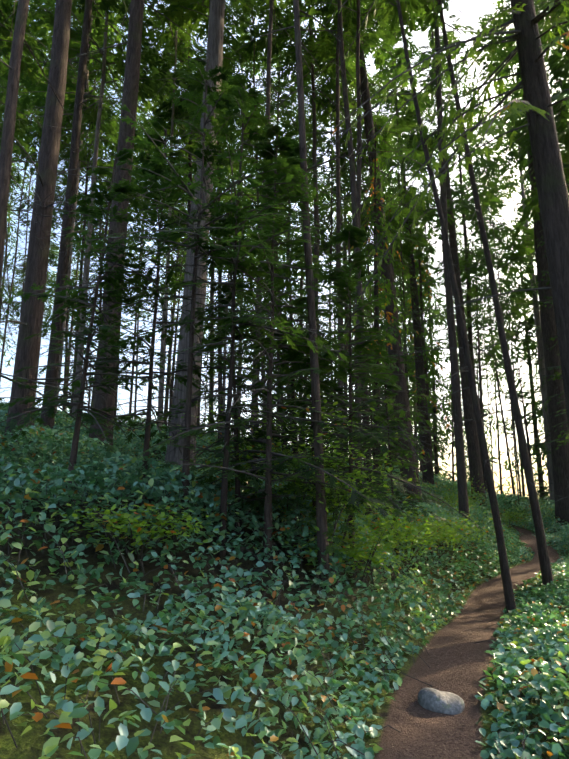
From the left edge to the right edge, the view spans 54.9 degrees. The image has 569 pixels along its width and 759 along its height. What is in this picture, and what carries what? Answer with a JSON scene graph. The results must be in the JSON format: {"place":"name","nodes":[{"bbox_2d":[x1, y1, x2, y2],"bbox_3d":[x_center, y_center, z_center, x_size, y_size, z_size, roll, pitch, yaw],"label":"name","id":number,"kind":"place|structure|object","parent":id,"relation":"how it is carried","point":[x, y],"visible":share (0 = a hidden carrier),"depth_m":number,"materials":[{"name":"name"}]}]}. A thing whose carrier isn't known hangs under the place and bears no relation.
{"place":"outdoors","nodes":[
{"label":"outdoors","id":0,"kind":"place"},
{"bbox_2d":[0,445,568,758],"bbox_3d":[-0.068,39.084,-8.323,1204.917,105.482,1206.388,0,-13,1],"label":"forest floor","id":1,"kind":"structure","parent":0,"point":[30,743],"depth_m":3.66,"materials":[{"name":"green plant"}]},
{"bbox_2d":[0,191,22,343],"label":"tree","id":2,"kind":"object","parent":1,"relation":"on","point":[4,263],"visible":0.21,"depth_m":29.83,"materials":[{"name":"green plant"}]},
{"bbox_2d":[0,163,26,366],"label":"tree","id":3,"kind":"object","parent":1,"relation":"on","point":[19,280],"visible":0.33,"depth_m":67.82,"materials":[{"name":"green plant"}]},
{"bbox_2d":[0,7,62,317],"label":"tree","id":4,"kind":"object","parent":1,"relation":"on","point":[22,143],"visible":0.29,"depth_m":21.81,"materials":[{"name":"green plant"}]},
{"bbox_2d":[4,222,59,331],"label":"tree","id":5,"kind":"object","parent":1,"relation":"on","point":[48,272],"visible":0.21,"depth_m":69.91,"materials":[{"name":"green plant"}]},
{"bbox_2d":[0,0,69,388],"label":"tree","id":6,"kind":"object","parent":1,"relation":"on","point":[19,213],"visible":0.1,"depth_m":28.83,"materials":[{"name":"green plant"}]},
{"bbox_2d":[0,10,69,395],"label":"tree","id":7,"kind":"object","parent":1,"relation":"on","point":[32,188],"visible":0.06,"depth_m":36.60,"materials":[{"name":"green plant"}]},
{"bbox_2d":[0,168,73,382],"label":"tree","id":8,"kind":"object","parent":1,"relation":"on","point":[51,256],"visible":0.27,"depth_m":20.97,"materials":[{"name":"green plant"}]},
{"bbox_2d":[0,3,83,372],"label":"tree","id":9,"kind":"object","parent":1,"relation":"on","point":[1,121],"visible":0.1,"depth_m":32.34,"materials":[{"name":"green plant"}]},
{"bbox_2d":[0,0,108,141],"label":"tree","id":10,"kind":"object","parent":1,"relation":"on","point":[7,6],"visible":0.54,"depth_m":20.07,"materials":[{"name":"green plant"}]},
{"bbox_2d":[0,0,123,460],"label":"fir tree","id":11,"kind":"object","parent":1,"relation":"on","point":[9,121],"visible":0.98,"depth_m":7.37,"materials":[{"name":"brown plant"}]},
{"bbox_2d":[38,228,101,413],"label":"tree","id":12,"kind":"object","parent":1,"relation":"on","point":[91,284],"visible":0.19,"depth_m":25.41,"materials":[{"name":"green plant"}]},
{"bbox_2d":[43,199,99,401],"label":"tree","id":13,"kind":"object","parent":1,"relation":"on","point":[74,270],"visible":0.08,"depth_m":63.30,"materials":[{"name":"green plant"}]},
{"bbox_2d":[9,0,141,398],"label":"tree","id":14,"kind":"object","parent":1,"relation":"on","point":[38,135],"visible":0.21,"depth_m":27.39,"materials":[{"name":"green plant"}]},
{"bbox_2d":[40,7,110,413],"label":"tree","id":15,"kind":"object","parent":1,"relation":"on","point":[60,188],"depth_m":31.43,"materials":[{"name":"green plant"}]},
{"bbox_2d":[0,0,156,464],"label":"fir tree","id":16,"kind":"object","parent":1,"relation":"on","point":[30,324],"visible":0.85,"depth_m":9.19,"materials":[{"name":"brown plant"}]},
{"bbox_2d":[2,0,162,428],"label":"fir tree","id":17,"kind":"object","parent":1,"relation":"on","point":[88,8],"visible":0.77,"depth_m":13.54,"materials":[{"name":"brown plant"}]},
{"bbox_2d":[16,24,151,395],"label":"tree","id":18,"kind":"object","parent":1,"relation":"on","point":[86,186],"visible":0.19,"depth_m":30.73,"materials":[{"name":"green plant"}]},
{"bbox_2d":[0,0,183,413],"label":"tree","id":19,"kind":"object","parent":1,"relation":"on","point":[91,67],"visible":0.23,"depth_m":22.14,"materials":[{"name":"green plant"}]},
{"bbox_2d":[0,0,187,420],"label":"tree","id":20,"kind":"object","parent":1,"relation":"on","point":[118,67],"visible":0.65,"depth_m":18.34,"materials":[{"name":"green plant"}]},
{"bbox_2d":[0,148,192,508],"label":"fir sapling","id":21,"kind":"object","parent":1,"relation":"on","point":[119,191],"visible":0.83,"depth_m":5.72,"materials":[{"name":"green plant"}]},
{"bbox_2d":[10,0,210,468],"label":"fir tree","id":22,"kind":"object","parent":1,"relation":"on","point":[132,71],"visible":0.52,"depth_m":11.41,"materials":[{"name":"brown plant"}]},
{"bbox_2d":[31,493,217,572],"bbox_3d":[-1.286,1.240,4.428,1.472,0.629,1.062,3,-13,-13],"label":"sunlit shrub","id":23,"kind":"object","parent":1,"relation":"on","point":[125,516],"visible":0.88,"depth_m":4.36,"materials":[{"name":"green plant"}]},
{"bbox_2d":[77,78,171,415],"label":"tree","id":24,"kind":"object","parent":1,"relation":"on","point":[138,125],"visible":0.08,"depth_m":39.79,"materials":[{"name":"green plant"}]},
{"bbox_2d":[68,129,183,415],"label":"tree","id":25,"kind":"object","parent":1,"relation":"on","point":[130,228],"visible":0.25,"depth_m":25.45,"materials":[{"name":"green plant"}]},
{"bbox_2d":[120,150,160,413],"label":"tree","id":26,"kind":"object","parent":1,"relation":"on","point":[133,356],"visible":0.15,"depth_m":34.99,"materials":[{"name":"green plant"}]},
{"bbox_2d":[9,117,273,508],"bbox_3d":[-1.425,-0.648,5.993,2.634,5.050,2.152,-7,-15,29],"label":"fir sapling","id":27,"kind":"object","parent":1,"relation":"on","point":[139,339],"visible":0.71,"depth_m":6.17,"materials":[{"name":"green plant"}]},
{"bbox_2d":[104,60,192,419],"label":"tree","id":28,"kind":"object","parent":1,"relation":"on","point":[145,124],"visible":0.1,"depth_m":33.27,"materials":[{"name":"green plant"}]},
{"bbox_2d":[90,0,249,430],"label":"tree","id":29,"kind":"object","parent":1,"relation":"on","point":[148,22],"visible":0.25,"depth_m":22.02,"materials":[{"name":"green plant"}]},
{"bbox_2d":[142,247,201,425],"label":"tree","id":30,"kind":"object","parent":1,"relation":"on","point":[174,362],"visible":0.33,"depth_m":31.21,"materials":[{"name":"green plant"}]},
{"bbox_2d":[88,0,256,466],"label":"tree","id":31,"kind":"object","parent":1,"relation":"on","point":[215,32],"visible":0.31,"depth_m":11.81,"materials":[{"name":"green plant"}]},
{"bbox_2d":[67,57,282,539],"bbox_3d":[-1.093,-0.949,5.675,2.201,5.999,2.375,0,-13,1],"label":"tree","id":32,"kind":"object","parent":1,"relation":"on","point":[200,83],"visible":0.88,"depth_m":5.91,"materials":[{"name":"green plant"}]},
{"bbox_2d":[141,147,209,424],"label":"tree","id":33,"kind":"object","parent":1,"relation":"on","point":[167,383],"visible":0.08,"depth_m":37.55,"materials":[{"name":"green plant"}]},
{"bbox_2d":[132,12,230,424],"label":"tree","id":34,"kind":"object","parent":1,"relation":"on","point":[144,207],"visible":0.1,"depth_m":28.23,"materials":[{"name":"green plant"}]},
{"bbox_2d":[137,3,246,408],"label":"tree","id":35,"kind":"object","parent":1,"relation":"on","point":[180,50],"visible":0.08,"depth_m":25.08,"materials":[{"name":"green plant"}]},
{"bbox_2d":[134,0,280,456],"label":"tree","id":36,"kind":"object","parent":1,"relation":"on","point":[188,6],"visible":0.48,"depth_m":20.38,"materials":[{"name":"green plant"}]},
{"bbox_2d":[155,47,261,434],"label":"tree","id":37,"kind":"object","parent":1,"relation":"on","point":[216,221],"visible":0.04,"depth_m":33.07,"materials":[{"name":"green plant"}]},
{"bbox_2d":[160,15,270,438],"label":"tree","id":38,"kind":"object","parent":1,"relation":"on","point":[219,280],"visible":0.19,"depth_m":21.78,"materials":[{"name":"green plant"}]},
{"bbox_2d":[172,0,266,440],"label":"tree","id":39,"kind":"object","parent":1,"relation":"on","point":[236,165],"visible":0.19,"depth_m":27.86,"materials":[{"name":"green plant"}]},
{"bbox_2d":[101,73,347,558],"bbox_3d":[-0.681,-0.669,5.569,2.548,5.740,2.872,0,-13,1],"label":"sapling","id":40,"kind":"object","parent":1,"relation":"on","point":[247,118],"visible":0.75,"depth_m":5.78,"materials":[{"name":"green plant"}]},
{"bbox_2d":[123,213,343,538],"bbox_3d":[-0.508,0.119,5.921,2.054,4.143,1.925,8,-15,-32],"label":"fir sapling","id":41,"kind":"object","parent":1,"relation":"on","point":[236,436],"visible":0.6,"depth_m":5.88,"materials":[{"name":"green plant"}]},
{"bbox_2d":[161,0,343,481],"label":"fir tree","id":42,"kind":"object","parent":1,"relation":"on","point":[270,9],"visible":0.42,"depth_m":13.23,"materials":[{"name":"brown plant"}]},
{"bbox_2d":[191,0,324,450],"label":"tree","id":43,"kind":"object","parent":1,"relation":"on","point":[249,49],"visible":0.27,"depth_m":21.69,"materials":[{"name":"green plant"}]},
{"bbox_2d":[237,272,303,451],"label":"tree","id":44,"kind":"object","parent":1,"relation":"on","point":[279,293],"visible":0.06,"depth_m":16.28,"materials":[{"name":"green plant"}]},
{"bbox_2d":[138,122,406,566],"bbox_3d":[-0.098,-0.247,5.801,2.576,5.196,2.419,0,-13,1],"label":"fir sapling","id":45,"kind":"object","parent":1,"relation":"on","point":[293,357],"visible":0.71,"depth_m":5.74,"materials":[{"name":"green plant"}]},
{"bbox_2d":[229,4,322,412],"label":"tree","id":46,"kind":"object","parent":1,"relation":"on","point":[285,129],"visible":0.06,"depth_m":26.32,"materials":[{"name":"green plant"}]},
{"bbox_2d":[147,0,407,588],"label":"thin fir tree","id":47,"kind":"object","parent":1,"relation":"on","point":[321,523],"visible":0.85,"depth_m":5.91,"materials":[{"name":"brown plant"}]},
{"bbox_2d":[232,162,327,453],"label":"tree","id":48,"kind":"object","parent":1,"relation":"on","point":[276,253],"visible":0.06,"depth_m":22.19,"materials":[{"name":"green plant"}]},
{"bbox_2d":[166,379,397,553],"bbox_3d":[-0.057,0.969,6.175,2.657,1.904,2.450,0,-13,1],"label":"huckleberry shrub","id":49,"kind":"object","parent":1,"relation":"on","point":[299,449],"visible":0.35,"depth_m":5.93,"materials":[{"name":"green plant"}]},
{"bbox_2d":[0,400,568,758],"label":"ground cover plants","id":50,"kind":"object","parent":1,"relation":"on","point":[112,470],"visible":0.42,"depth_m":4.25,"materials":[{"name":"green plant"}]},
{"bbox_2d":[247,78,335,447],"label":"tree","id":51,"kind":"object","parent":1,"relation":"on","point":[320,199],"visible":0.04,"depth_m":33.56,"materials":[{"name":"green plant"}]},
{"bbox_2d":[176,138,408,536],"bbox_3d":[0.123,-0.622,7.530,3.125,6.351,2.956,0,-13,1],"label":"fir sapling","id":52,"kind":"object","parent":1,"relation":"on","point":[287,247],"visible":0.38,"depth_m":7.68,"materials":[{"name":"green plant"}]},
{"bbox_2d":[242,291,402,554],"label":"fir sapling","id":53,"kind":"object","parent":1,"relation":"on","point":[298,300],"visible":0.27,"depth_m":6.54,"materials":[{"name":"green plant"}]},
{"bbox_2d":[235,0,412,443],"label":"tree","id":54,"kind":"object","parent":1,"relation":"on","point":[282,42],"visible":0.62,"depth_m":21.44,"materials":[{"name":"green plant"}]},
{"bbox_2d":[297,23,370,451],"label":"tree","id":55,"kind":"object","parent":1,"relation":"on","point":[333,197],"visible":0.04,"depth_m":37.94,"materials":[{"name":"green plant"}]},
{"bbox_2d":[255,441,426,569],"bbox_3d":[0.686,1.371,6.030,2.128,1.463,2.107,0,-13,1],"label":"huckleberry shrub","id":56,"kind":"object","parent":1,"relation":"on","point":[347,516],"visible":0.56,"depth_m":5.81,"materials":[{"name":"green plant"}]},
{"bbox_2d":[271,4,411,459],"bbox_3d":[2.407,-9.323,25.080,6.735,28.444,5.688,-8,-15,31],"label":"tree","id":57,"kind":"object","parent":1,"relation":"on","point":[329,218],"visible":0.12,"depth_m":25.68,"materials":[{"name":"green plant"}]},
{"bbox_2d":[310,65,377,464],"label":"tree","id":58,"kind":"object","parent":1,"relation":"on","point":[345,322],"visible":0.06,"depth_m":30.73,"materials":[{"name":"green plant"}]},
{"bbox_2d":[293,0,400,474],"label":"tree","id":59,"kind":"object","parent":1,"relation":"on","point":[324,9],"visible":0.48,"depth_m":18.29,"materials":[{"name":"brown plant"}]},
{"bbox_2d":[273,512,429,591],"bbox_3d":[0.706,1.735,5.607,1.608,0.980,1.667,-5,-14,20],"label":"shrub","id":60,"kind":"object","parent":1,"relation":"on","point":[371,540],"visible":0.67,"depth_m":5.58,"materials":[{"name":"green plant"}]},
{"bbox_2d":[271,0,432,498],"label":"fir tree","id":61,"kind":"object","parent":1,"relation":"on","point":[370,120],"visible":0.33,"depth_m":21.43,"materials":[{"name":"green plant"}]},
{"bbox_2d":[292,0,428,490],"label":"tree","id":62,"kind":"object","parent":1,"relation":"on","point":[358,128],"visible":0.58,"depth_m":14.02,"materials":[{"name":"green plant"}]},
{"bbox_2d":[240,222,481,577],"bbox_3d":[0.718,0.399,6.556,2.300,4.662,2.513,10,-16,-37],"label":"fir sapling","id":63,"kind":"object","parent":1,"relation":"on","point":[350,236],"visible":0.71,"depth_m":6.40,"materials":[{"name":"green plant"}]},
{"bbox_2d":[325,157,412,390],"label":"tree","id":64,"kind":"object","parent":1,"relation":"on","point":[378,262],"visible":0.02,"depth_m":33.84,"materials":[{"name":"green plant"}]},
{"bbox_2d":[304,33,435,465],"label":"tree","id":65,"kind":"object","parent":1,"relation":"on","point":[328,85],"visible":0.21,"depth_m":23.87,"materials":[{"name":"green plant"}]},
{"bbox_2d":[325,320,427,529],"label":"fir sapling","id":66,"kind":"object","parent":1,"relation":"on","point":[373,449],"visible":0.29,"depth_m":9.32,"materials":[{"name":"green plant"}]},
{"bbox_2d":[292,0,464,522],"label":"fir tree","id":67,"kind":"object","parent":1,"relation":"on","point":[355,221],"visible":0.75,"depth_m":11.11,"materials":[{"name":"brown plant"}]},
{"bbox_2d":[320,122,442,506],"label":"tree","id":68,"kind":"object","parent":1,"relation":"on","point":[376,229],"visible":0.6,"depth_m":18.26,"materials":[{"name":"green plant"}]},
{"bbox_2d":[345,377,453,554],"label":"fir sapling","id":69,"kind":"object","parent":1,"relation":"on","point":[392,449],"visible":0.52,"depth_m":8.61,"materials":[{"name":"green plant"}]},
{"bbox_2d":[361,39,458,484],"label":"fir tree","id":70,"kind":"object","parent":1,"relation":"on","point":[419,368],"visible":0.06,"depth_m":28.86,"materials":[{"name":"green plant"}]},
{"bbox_2d":[352,11,468,468],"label":"tree","id":71,"kind":"object","parent":1,"relation":"on","point":[407,246],"visible":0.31,"depth_m":26.94,"materials":[{"name":"green plant"}]},
{"bbox_2d":[369,195,453,462],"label":"tree","id":72,"kind":"object","parent":1,"relation":"on","point":[405,314],"visible":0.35,"depth_m":21.33,"materials":[{"name":"green plant"}]},
{"bbox_2d":[371,175,451,454],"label":"tree","id":73,"kind":"object","parent":1,"relation":"on","point":[408,290],"visible":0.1,"depth_m":47.27,"materials":[{"name":"green plant"}]},
{"bbox_2d":[387,241,448,465],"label":"tree","id":74,"kind":"object","parent":1,"relation":"on","point":[438,325],"visible":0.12,"depth_m":47.60,"materials":[{"name":"green plant"}]},
{"bbox_2d":[302,0,534,615],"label":"thin leaning tree","id":75,"kind":"object","parent":1,"relation":"on","point":[399,9],"visible":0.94,"depth_m":8.36,"materials":[{"name":"brown plant"}]},
{"bbox_2d":[382,186,464,482],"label":"tree","id":76,"kind":"object","parent":1,"relation":"on","point":[442,432],"visible":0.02,"depth_m":47.54,"materials":[{"name":"green plant"}]},
{"bbox_2d":[385,219,464,483],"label":"tree","id":77,"kind":"object","parent":1,"relation":"on","point":[433,374],"visible":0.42,"depth_m":30.37,"materials":[{"name":"green plant"}]},
{"bbox_2d":[358,501,491,571],"bbox_3d":[1.721,2.262,7.998,2.656,1.122,2.491,9,-16,-34],"label":"shrub","id":78,"kind":"object","parent":1,"relation":"on","point":[423,529],"visible":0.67,"depth_m":7.81,"materials":[{"name":"green plant"}]},
{"bbox_2d":[356,0,513,537],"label":"tree","id":79,"kind":"object","parent":1,"relation":"on","point":[463,502],"visible":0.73,"depth_m":15.52,"materials":[{"name":"green plant"}]},
{"bbox_2d":[407,173,467,475],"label":"tree","id":80,"kind":"object","parent":1,"relation":"on","point":[435,448],"visible":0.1,"depth_m":47.76,"materials":[{"name":"green plant"}]},
{"bbox_2d":[307,0,568,505],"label":"cedar tree","id":81,"kind":"object","parent":1,"relation":"on","point":[552,185],"visible":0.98,"depth_m":8.22,"materials":[{"name":"green plant"}]},
{"bbox_2d":[397,10,499,507],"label":"fir tree","id":82,"kind":"object","parent":1,"relation":"on","point":[474,456],"visible":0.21,"depth_m":28.84,"materials":[{"name":"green plant"}]},
{"bbox_2d":[403,216,505,483],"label":"tree","id":83,"kind":"object","parent":1,"relation":"on","point":[442,282],"visible":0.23,"depth_m":41.68,"materials":[{"name":"green plant"}]},
{"bbox_2d":[399,506,511,565],"bbox_3d":[2.837,2.722,9.578,2.234,0.996,2.075,10,-16,-36],"label":"shrub","id":84,"kind":"object","parent":1,"relation":"on","point":[460,535],"visible":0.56,"depth_m":9.47,"materials":[{"name":"green plant"}]},
{"bbox_2d":[421,474,504,510],"bbox_3d":[4.937,3.470,15.612,2.759,1.481,2.458,0,-13,1],"label":"shrub","id":85,"kind":"object","parent":1,"relation":"on","point":[451,500],"visible":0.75,"depth_m":15.53,"materials":[{"name":"green plant"}]},
{"bbox_2d":[407,14,520,449],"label":"tree","id":86,"kind":"object","parent":1,"relation":"on","point":[455,184],"visible":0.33,"depth_m":34.74,"materials":[{"name":"green plant"}]},
{"bbox_2d":[438,192,507,462],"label":"tree","id":87,"kind":"object","parent":1,"relation":"on","point":[460,232],"visible":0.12,"depth_m":47.28,"materials":[{"name":"green plant"}]},
{"bbox_2d":[399,0,552,584],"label":"thin leaning tree","id":88,"kind":"object","parent":1,"relation":"on","point":[545,567],"visible":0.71,"depth_m":9.85,"materials":[{"name":"brown plant"}]},
{"bbox_2d":[441,271,513,508],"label":"tree","id":89,"kind":"object","parent":1,"relation":"on","point":[481,390],"visible":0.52,"depth_m":30.54,"materials":[{"name":"green plant"}]},
{"bbox_2d":[416,127,548,504],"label":"tree","id":90,"kind":"object","parent":1,"relation":"on","point":[513,245],"visible":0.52,"depth_m":29.92,"materials":[{"name":"green plant"}]},
{"bbox_2d":[441,153,523,494],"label":"tree","id":91,"kind":"object","parent":1,"relation":"on","point":[500,405],"visible":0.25,"depth_m":44.24,"materials":[{"name":"green plant"}]},
{"bbox_2d":[453,187,537,496],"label":"tree","id":92,"kind":"object","parent":1,"relation":"on","point":[497,348],"visible":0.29,"depth_m":38.62,"materials":[{"name":"green plant"}]},
{"bbox_2d":[466,269,536,495],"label":"tree","id":93,"kind":"object","parent":1,"relation":"on","point":[499,450],"visible":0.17,"depth_m":74.58,"materials":[{"name":"green plant"}]},
{"bbox_2d":[462,65,553,502],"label":"tree","id":94,"kind":"object","parent":1,"relation":"on","point":[540,352],"visible":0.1,"depth_m":32.57,"materials":[{"name":"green plant"}]},
{"bbox_2d":[481,253,538,497],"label":"tree","id":95,"kind":"object","parent":1,"relation":"on","point":[500,378],"visible":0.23,"depth_m":47.32,"materials":[{"name":"green plant"}]},
{"bbox_2d":[452,0,568,531],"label":"fir tree","id":96,"kind":"object","parent":1,"relation":"on","point":[560,461],"visible":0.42,"depth_m":22.31,"materials":[{"name":"brown plant"}]},
{"bbox_2d":[492,98,549,498],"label":"tree","id":97,"kind":"object","parent":1,"relation":"on","point":[530,320],"visible":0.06,"depth_m":38.31,"materials":[{"name":"green plant"}]},
{"bbox_2d":[495,180,547,497],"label":"tree","id":98,"kind":"object","parent":1,"relation":"on","point":[540,476],"visible":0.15,"depth_m":58.54,"materials":[{"name":"green plant"}]},
{"bbox_2d":[494,345,553,509],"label":"tree","id":99,"kind":"object","parent":1,"relation":"on","point":[524,408],"visible":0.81,"depth_m":24.59,"materials":[{"name":"green plant"}]},
{"bbox_2d":[483,0,568,218],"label":"tree","id":100,"kind":"object","parent":1,"relation":"on","point":[540,3],"visible":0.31,"depth_m":18.85,"materials":[{"name":"green plant"}]},
{"bbox_2d":[510,155,547,474],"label":"tree","id":101,"kind":"object","parent":1,"relation":"on","point":[531,356],"visible":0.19,"depth_m":38.45,"materials":[{"name":"green plant"}]},
{"bbox_2d":[497,0,568,238],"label":"tree","id":102,"kind":"object","parent":1,"relation":"on","point":[553,58],"visible":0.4,"depth_m":16.07,"materials":[{"name":"green plant"}]},
{"bbox_2d":[501,0,568,162],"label":"tree","id":103,"kind":"object","parent":1,"relation":"on","point":[515,59],"visible":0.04,"depth_m":23.41,"materials":[{"name":"green plant"}]},
{"bbox_2d":[519,70,568,442],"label":"tree","id":104,"kind":"object","parent":1,"relation":"on","point":[564,109],"visible":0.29,"depth_m":17.60,"materials":[{"name":"green plant"}]},
{"bbox_2d":[529,178,568,488],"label":"tree","id":105,"kind":"object","parent":1,"relation":"on","point":[558,378],"visible":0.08,"depth_m":11.88,"materials":[{"name":"green plant"}]},
{"bbox_2d":[0,0,568,498],"label":"sky","id":106,"kind":"structure","parent":0,"point":[475,8],"materials":[{"name":"white"}]},
{"bbox_2d":[380,527,558,758],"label":"dirt path","id":107,"kind":"structure","parent":0,"point":[457,658],"depth_m":4.22,"materials":[{"name":"brown soil"}]},
{"bbox_2d":[418,688,464,714],"bbox_3d":[1.090,2.247,3.825,0.331,0.149,0.246,-9,-16,44],"label":"rock","id":108,"kind":"object","parent":107,"relation":"on","point":[437,701],"visible":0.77,"depth_m":3.75,"materials":[{"name":"grey stone"}]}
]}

